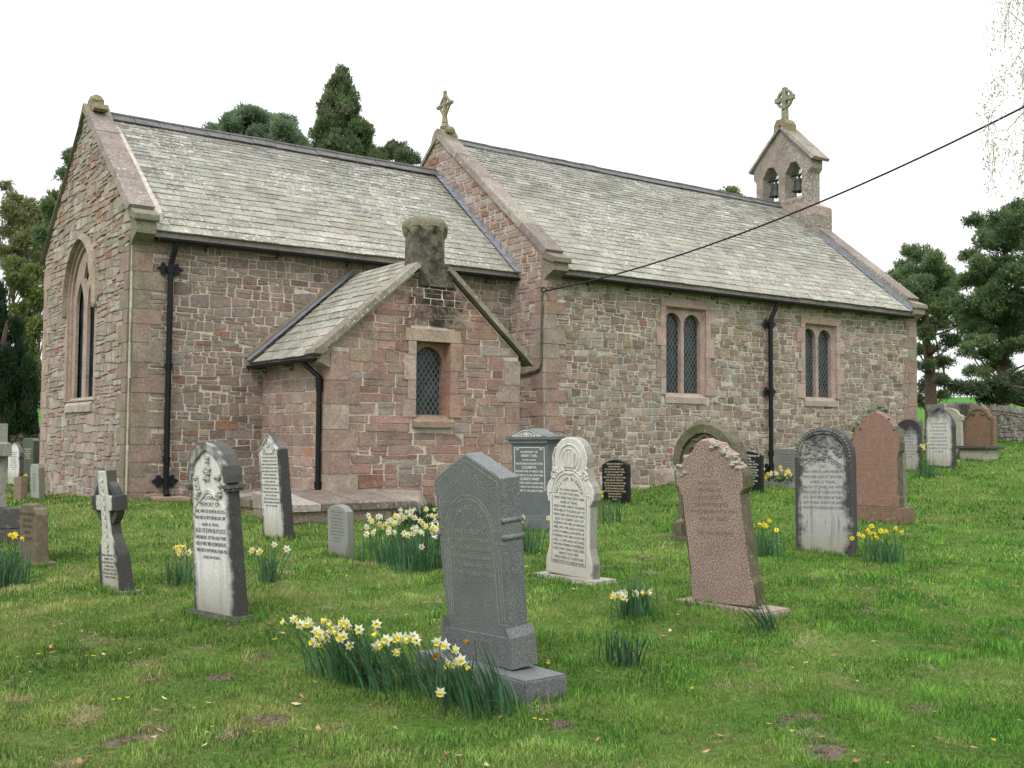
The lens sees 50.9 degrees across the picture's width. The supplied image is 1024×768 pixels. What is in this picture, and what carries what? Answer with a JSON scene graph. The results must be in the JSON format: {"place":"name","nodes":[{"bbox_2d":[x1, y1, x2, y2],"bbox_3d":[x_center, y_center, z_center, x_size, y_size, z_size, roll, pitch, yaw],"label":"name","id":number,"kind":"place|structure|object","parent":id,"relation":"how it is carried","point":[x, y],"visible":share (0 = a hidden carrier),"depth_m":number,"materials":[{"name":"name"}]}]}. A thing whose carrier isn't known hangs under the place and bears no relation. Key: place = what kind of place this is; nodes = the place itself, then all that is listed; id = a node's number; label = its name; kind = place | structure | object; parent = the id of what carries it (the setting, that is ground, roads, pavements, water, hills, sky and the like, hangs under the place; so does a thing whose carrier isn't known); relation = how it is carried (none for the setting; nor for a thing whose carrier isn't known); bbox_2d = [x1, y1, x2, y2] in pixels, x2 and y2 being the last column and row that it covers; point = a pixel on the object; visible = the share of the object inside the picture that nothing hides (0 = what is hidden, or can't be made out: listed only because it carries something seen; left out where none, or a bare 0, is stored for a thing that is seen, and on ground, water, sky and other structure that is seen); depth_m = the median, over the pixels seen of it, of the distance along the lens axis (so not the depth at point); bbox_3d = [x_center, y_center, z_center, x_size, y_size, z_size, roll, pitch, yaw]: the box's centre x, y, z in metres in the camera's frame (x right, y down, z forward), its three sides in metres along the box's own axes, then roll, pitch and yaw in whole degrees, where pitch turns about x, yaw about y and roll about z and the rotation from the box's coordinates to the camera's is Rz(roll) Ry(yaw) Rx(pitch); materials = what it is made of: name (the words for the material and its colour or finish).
{"place":"outdoors","nodes":[
{"label":"outdoors","id":0,"kind":"place"},
{"bbox_2d":[0,397,1023,767],"bbox_3d":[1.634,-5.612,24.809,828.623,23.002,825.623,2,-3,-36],"label":"ground","id":1,"kind":"structure","parent":0,"point":[756,709],"depth_m":7.55,"materials":[{"name":"green plant"}]},
{"bbox_2d":[0,423,19,542],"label":"cross memorial","id":2,"kind":"object","parent":1,"relation":"on","point":[9,519],"visible":0.71,"depth_m":13.86,"materials":[{"name":"grey stone"}]},
{"bbox_2d":[7,443,23,484],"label":"headstone","id":3,"kind":"object","parent":1,"relation":"on","point":[16,464],"visible":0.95,"depth_m":26.89,"materials":[{"name":"grey stone"}]},
{"bbox_2d":[0,531,31,588],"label":"daffodil clump","id":4,"kind":"object","parent":1,"relation":"on","point":[7,569],"visible":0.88,"depth_m":10.38,"materials":[{"name":"green plant"}]},
{"bbox_2d":[0,277,41,466],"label":"yew tree","id":5,"kind":"object","parent":1,"relation":"on","point":[20,400],"visible":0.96,"depth_m":33.42,"materials":[{"name":"green plant"}]},
{"bbox_2d":[14,476,27,500],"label":"headstone","id":6,"kind":"object","parent":1,"relation":"on","point":[21,487],"visible":0.63,"depth_m":20.20,"materials":[{"name":"brown stone"}]},
{"bbox_2d":[13,474,29,492],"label":"daffodil clump","id":7,"kind":"object","parent":1,"relation":"on","point":[28,483],"visible":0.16,"depth_m":23.88,"materials":[{"name":"green plant"}]},
{"bbox_2d":[0,219,45,344],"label":"bare tree","id":8,"kind":"object","parent":1,"relation":"on","point":[12,297],"visible":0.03,"depth_m":58.57,"materials":[{"name":"brown plant"}]},
{"bbox_2d":[2,261,44,428],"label":"ivy tree","id":9,"kind":"object","parent":1,"relation":"on","point":[23,285],"visible":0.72,"depth_m":43.01,"materials":[{"name":"green plant"}]},
{"bbox_2d":[0,179,51,340],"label":"tree","id":10,"kind":"object","parent":1,"relation":"on","point":[21,218],"visible":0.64,"depth_m":46.47,"materials":[{"name":"green plant"}]},
{"bbox_2d":[11,433,40,448],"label":"field wall","id":11,"kind":"structure","parent":1,"relation":"on","point":[19,439],"depth_m":35.90,"materials":[{"name":"stone"}]},
{"bbox_2d":[23,438,39,478],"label":"headstone","id":12,"kind":"object","parent":1,"relation":"on","point":[31,447],"visible":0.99,"depth_m":28.36,"materials":[{"name":"grey stone"}]},
{"bbox_2d":[18,263,44,358],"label":"bare tree","id":13,"kind":"object","parent":1,"relation":"on","point":[40,351],"depth_m":63.04,"materials":[{"name":"brown plant"}]},
{"bbox_2d":[30,464,44,500],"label":"headstone","id":14,"kind":"object","parent":1,"relation":"on","point":[37,477],"visible":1,"depth_m":19.90,"materials":[{"name":"grey stone"}]},
{"bbox_2d":[19,503,59,567],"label":"headstone","id":15,"kind":"object","parent":1,"relation":"on","point":[33,522],"visible":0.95,"depth_m":12.14,"materials":[{"name":"brown stone"}]},
{"bbox_2d":[29,147,71,245],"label":"pine tree","id":16,"kind":"object","parent":1,"relation":"on","point":[47,208],"visible":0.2,"depth_m":43.50,"materials":[{"name":"green plant"}]},
{"bbox_2d":[94,475,97,489],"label":"headstone","id":17,"kind":"object","parent":1,"relation":"on","point":[96,480],"visible":0.15,"depth_m":18.52,"materials":[{"name":"grey stone"}]},
{"bbox_2d":[92,470,142,593],"bbox_3d":[-3.690,1.496,10.053,0.617,1.386,0.343,-2,-4,42],"label":"cross headstone","id":18,"kind":"object","parent":1,"relation":"on","point":[109,503],"visible":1,"depth_m":9.95,"materials":[{"name":"stone"}]},
{"bbox_2d":[158,543,193,588],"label":"daffodil clump","id":19,"kind":"object","parent":1,"relation":"on","point":[179,574],"visible":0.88,"depth_m":10.29,"materials":[{"name":"green plant"}]},
{"bbox_2d":[186,441,255,623],"bbox_3d":[-2.340,1.309,8.641,0.746,1.700,0.307,-2,-4,42],"label":"headstone","id":20,"kind":"object","parent":1,"relation":"on","point":[215,487],"visible":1,"depth_m":8.53,"materials":[{"name":"white stone"}]},
{"bbox_2d":[201,100,312,146],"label":"pine tree","id":21,"kind":"object","parent":1,"relation":"on","point":[246,119],"visible":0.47,"depth_m":55.64,"materials":[{"name":"green plant"}]},
{"bbox_2d":[248,542,293,583],"bbox_3d":[-2.344,1.747,10.506,0.506,0.432,0.406,-2,-3,36],"label":"daffodil clump","id":22,"kind":"object","parent":1,"relation":"on","point":[264,575],"visible":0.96,"depth_m":10.48,"materials":[{"name":"green plant"}]},
{"bbox_2d":[258,433,294,540],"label":"headstone","id":23,"kind":"object","parent":1,"relation":"on","point":[276,503],"visible":1,"depth_m":14.23,"materials":[{"name":"white stone"}]},
{"bbox_2d":[327,504,354,559],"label":"headstone","id":24,"kind":"object","parent":1,"relation":"on","point":[340,531],"visible":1,"depth_m":12.29,"materials":[{"name":"grey stone"}]},
{"bbox_2d":[306,63,381,158],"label":"conifer tree","id":25,"kind":"object","parent":1,"relation":"on","point":[338,115],"visible":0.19,"depth_m":59.91,"materials":[{"name":"green plant"}]},
{"bbox_2d":[346,512,436,565],"bbox_3d":[-1.366,1.722,11.931,1.050,0.625,0.830,0,-3,6],"label":"daffodil clump","id":26,"kind":"object","parent":1,"relation":"on","point":[380,553],"visible":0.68,"depth_m":11.92,"materials":[{"name":"green plant"}]},
{"bbox_2d":[369,137,422,164],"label":"pine tree","id":27,"kind":"object","parent":1,"relation":"on","point":[395,150],"visible":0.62,"depth_m":60.25,"materials":[{"name":"green plant"}]},
{"bbox_2d":[280,614,519,723],"bbox_3d":[-0.703,1.678,6.599,1.831,0.533,0.744,-2,-4,43],"label":"daffodil clump","id":28,"kind":"object","parent":1,"relation":"on","point":[448,689],"visible":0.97,"depth_m":6.53,"materials":[{"name":"green plant"}]},
{"bbox_2d":[376,505,439,549],"bbox_3d":[-0.939,1.798,13.366,1.630,0.597,1.113,0,-3,2],"label":"daffodil clump","id":29,"kind":"object","parent":1,"relation":"on","point":[403,517],"visible":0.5,"depth_m":13.34,"materials":[{"name":"green plant"}]},
{"bbox_2d":[380,500,437,527],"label":"strap leaf plant","id":30,"kind":"object","parent":1,"relation":"on","point":[422,516],"visible":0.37,"depth_m":16.67,"materials":[{"name":"green plant"}]},
{"bbox_2d":[384,523,442,574],"bbox_3d":[-0.892,1.694,11.310,0.938,0.595,0.841,2,-3,-36],"label":"daffodil clump","id":31,"kind":"object","parent":1,"relation":"on","point":[419,561],"visible":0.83,"depth_m":11.24,"materials":[{"name":"green plant"}]},
{"bbox_2d":[39,87,927,524],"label":"church","id":32,"kind":"structure","parent":1,"relation":"on","point":[361,337],"depth_m":22.77,"materials":[{"name":"stone"}]},
{"bbox_2d":[61,233,98,412],"bbox_3d":[-8.670,-1.246,21.902,0.441,3.640,2.525,2,-3,-36],"label":"window","id":33,"kind":"structure","parent":32,"relation":"in","point":[80,298],"depth_m":22.28,"materials":[{"name":"stone"}]},
{"bbox_2d":[402,328,462,427],"bbox_3d":[-1.485,-0.096,19.419,1.249,1.760,0.410,2,-3,-36],"label":"window","id":34,"kind":"structure","parent":32,"relation":"in","point":[433,390],"depth_m":19.54,"materials":[{"name":"stone"}]},
{"bbox_2d":[656,297,714,403],"bbox_3d":[4.067,-0.767,25.622,1.922,2.470,0.292,2,-3,-36],"label":"window","id":35,"kind":"structure","parent":32,"relation":"in","point":[684,364],"depth_m":25.66,"materials":[{"name":"stone"}]},
{"bbox_2d":[541,106,1023,291],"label":"overhead cable","id":36,"kind":"object","parent":32,"relation":"attached to","point":[894,169],"visible":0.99,"depth_m":18.01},
{"bbox_2d":[796,315,844,406],"bbox_3d":[8.094,-0.587,28.510,1.911,2.370,0.292,2,-3,-36],"label":"window","id":37,"kind":"structure","parent":32,"relation":"in","point":[819,364],"depth_m":28.57,"materials":[{"name":"stone"}]},
{"bbox_2d":[416,452,566,705],"bbox_3d":[-0.149,1.351,6.849,0.345,1.831,1.135,3,-4,-39],"label":"headstone","id":38,"kind":"object","parent":1,"relation":"on","point":[480,519],"visible":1,"depth_m":6.73,"materials":[{"name":"grey stone"}]},
{"bbox_2d":[8,512,1021,765],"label":"fallen leaves","id":39,"kind":"object","parent":1,"relation":"on","point":[396,728],"visible":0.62,"depth_m":6.03,"materials":[{"name":"brown plant"}]},
{"bbox_2d":[97,557,950,764],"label":"bare soil","id":40,"kind":"structure","parent":1,"relation":"on","point":[831,751],"depth_m":5.90,"materials":[{"name":"brown soil"}]},
{"bbox_2d":[38,504,1018,762],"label":"celandine flowers","id":41,"kind":"object","parent":1,"relation":"on","point":[550,662],"visible":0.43,"depth_m":7.91,"materials":[{"name":"yellow plant"}]},
{"bbox_2d":[505,428,564,531],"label":"headstone","id":42,"kind":"object","parent":1,"relation":"on","point":[532,453],"visible":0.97,"depth_m":16.23,"materials":[{"name":"grey stone"}]},
{"bbox_2d":[522,514,549,554],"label":"daffodil clump","id":43,"kind":"object","parent":1,"relation":"on","point":[528,546],"visible":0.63,"depth_m":13.07,"materials":[{"name":"green plant"}]},
{"bbox_2d":[534,437,618,585],"bbox_3d":[0.627,1.413,10.904,0.387,1.756,0.997,3,-4,-42],"label":"headstone","id":44,"kind":"object","parent":1,"relation":"on","point":[574,492],"visible":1,"depth_m":10.77,"materials":[{"name":"stone"}]},
{"bbox_2d":[598,490,626,525],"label":"daffodil clump","id":45,"kind":"object","parent":1,"relation":"on","point":[603,511],"visible":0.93,"depth_m":17.40,"materials":[{"name":"green plant"}]},
{"bbox_2d":[602,460,630,503],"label":"headstone","id":46,"kind":"object","parent":1,"relation":"on","point":[616,479],"visible":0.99,"depth_m":20.50,"materials":[{"name":"black stone"}]},
{"bbox_2d":[596,626,653,667],"bbox_3d":[0.782,1.785,7.364,0.410,0.301,0.319,2,-3,-36],"label":"leaf tuft","id":47,"kind":"object","parent":1,"relation":"on","point":[620,653],"visible":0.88,"depth_m":7.30,"materials":[{"name":"green plant"}]},
{"bbox_2d":[604,573,662,624],"bbox_3d":[1.032,1.770,8.940,0.567,0.418,0.501,2,-3,-36],"label":"daffodil clump","id":48,"kind":"object","parent":1,"relation":"on","point":[630,608],"visible":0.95,"depth_m":8.85,"materials":[{"name":"green plant"}]},
{"bbox_2d":[665,424,757,542],"bbox_3d":[2.780,1.503,15.009,0.520,1.904,1.280,3,-4,-40],"label":"headstone","id":49,"kind":"object","parent":1,"relation":"on","point":[689,439],"visible":0.18,"depth_m":15.07,"materials":[{"name":"stone"}]},
{"bbox_2d":[717,185,744,195],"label":"broad tree","id":50,"kind":"object","parent":1,"relation":"on","point":[732,189],"visible":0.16,"depth_m":65.63,"materials":[{"name":"green plant"}]},
{"bbox_2d":[674,438,790,619],"bbox_3d":[1.861,1.326,9.319,0.497,1.711,0.990,3,-4,-40],"label":"headstone","id":51,"kind":"object","parent":1,"relation":"on","point":[713,477],"visible":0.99,"depth_m":9.20,"materials":[{"name":"pink stone"}]},
{"bbox_2d":[746,451,763,492],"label":"headstone","id":52,"kind":"object","parent":1,"relation":"on","point":[756,462],"visible":0.37,"depth_m":23.68,"materials":[{"name":"black stone"}]},
{"bbox_2d":[732,596,778,632],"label":"leaf tuft","id":53,"kind":"object","parent":1,"relation":"on","point":[765,624],"visible":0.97,"depth_m":8.43,"materials":[{"name":"green plant"}]},
{"bbox_2d":[753,518,784,558],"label":"daffodil clump","id":54,"kind":"object","parent":1,"relation":"on","point":[764,548],"visible":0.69,"depth_m":13.14,"materials":[{"name":"green plant"}]},
{"bbox_2d":[764,465,794,487],"bbox_3d":[6.326,2.198,25.526,0.435,0.549,0.904,2,-3,-36],"label":"flower planter","id":55,"kind":"object","parent":1,"relation":"on","point":[779,482],"visible":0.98,"depth_m":25.36,"materials":[{"name":"grey stone"}]},
{"bbox_2d":[765,449,794,481],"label":"headstone","id":56,"kind":"object","parent":1,"relation":"on","point":[784,459],"visible":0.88,"depth_m":26.47,"materials":[{"name":"grey stone"}]},
{"bbox_2d":[795,427,857,556],"bbox_3d":[4.048,1.407,13.883,0.852,1.696,0.177,-2,-4,43],"label":"headstone","id":57,"kind":"object","parent":1,"relation":"on","point":[825,492],"visible":1,"depth_m":13.82,"materials":[{"name":"white stone"}]},
{"bbox_2d":[850,403,906,506],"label":"headstone","id":58,"kind":"object","parent":1,"relation":"on","point":[880,408],"visible":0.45,"depth_m":19.27,"materials":[{"name":"grey stone"}]},
{"bbox_2d":[849,524,914,566],"bbox_3d":[4.413,1.920,12.915,0.779,0.525,0.572,0,-3,10],"label":"daffodil clump","id":59,"kind":"object","parent":1,"relation":"on","point":[890,556],"visible":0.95,"depth_m":12.85,"materials":[{"name":"green plant"}]},
{"bbox_2d":[853,411,914,524],"bbox_3d":[6.329,1.512,18.519,0.450,2.088,1.060,3,-4,-44],"label":"headstone","id":60,"kind":"object","parent":1,"relation":"on","point":[878,442],"visible":0.98,"depth_m":18.37,"materials":[{"name":"pink stone"}]},
{"bbox_2d":[898,419,921,470],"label":"headstone","id":61,"kind":"object","parent":1,"relation":"on","point":[911,430],"visible":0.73,"depth_m":28.87,"materials":[{"name":"grey stone"}]},
{"bbox_2d":[918,419,924,455],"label":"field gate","id":62,"kind":"structure","parent":1,"relation":"on","point":[920,421],"depth_m":32.92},
{"bbox_2d":[909,442,938,477],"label":"daffodil clump","id":63,"kind":"object","parent":1,"relation":"on","point":[930,472],"visible":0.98,"depth_m":27.43,"materials":[{"name":"green plant"}]},
{"bbox_2d":[886,241,965,438],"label":"pine tree","id":64,"kind":"object","parent":1,"relation":"on","point":[926,275],"visible":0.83,"depth_m":49.75,"materials":[{"name":"green plant"}]},
{"bbox_2d":[925,407,958,468],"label":"headstone","id":65,"kind":"object","parent":1,"relation":"on","point":[940,430],"visible":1,"depth_m":29.92,"materials":[{"name":"stone"}]},
{"bbox_2d":[918,392,974,398],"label":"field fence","id":66,"kind":"object","parent":1,"relation":"on","point":[958,395],"visible":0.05,"depth_m":157.72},
{"bbox_2d":[945,408,964,457],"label":"headstone","id":67,"kind":"object","parent":1,"relation":"on","point":[958,417],"visible":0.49,"depth_m":32.25,"materials":[{"name":"stone"}]},
{"bbox_2d":[926,402,1023,441],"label":"field wall","id":68,"kind":"structure","parent":1,"relation":"on","point":[1010,421],"depth_m":41.33,"materials":[{"name":"stone"}]},
{"bbox_2d":[930,366,1023,406],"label":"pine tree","id":69,"kind":"object","parent":1,"relation":"on","point":[1006,386],"visible":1,"depth_m":37.16,"materials":[{"name":"green plant"}]},
{"bbox_2d":[956,446,1004,460],"bbox_3d":[13.824,2.087,31.807,1.000,0.510,1.100,3,-4,-42],"label":"ledger tomb","id":70,"kind":"object","parent":1,"relation":"on","point":[986,453],"visible":0.74,"depth_m":31.49,"materials":[{"name":"stone"}]},
{"bbox_2d":[963,407,996,445],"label":"headstone","id":71,"kind":"object","parent":70,"relation":"on","point":[979,426],"visible":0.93,"depth_m":32.94,"materials":[{"name":"red stone"}]},
{"bbox_2d":[945,192,1023,405],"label":"pine tree","id":72,"kind":"object","parent":1,"relation":"on","point":[990,309],"visible":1,"depth_m":42.91,"materials":[{"name":"green plant"}]},
{"bbox_2d":[975,0,1023,215],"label":"birch tree","id":73,"kind":"object","parent":1,"relation":"on","point":[994,145],"visible":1,"depth_m":15.33,"materials":[{"name":"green plant"}]},
{"bbox_2d":[0,0,1023,396],"label":"sky","id":74,"kind":"structure","parent":0,"point":[681,91],"materials":[{"name":"white"}]}
]}

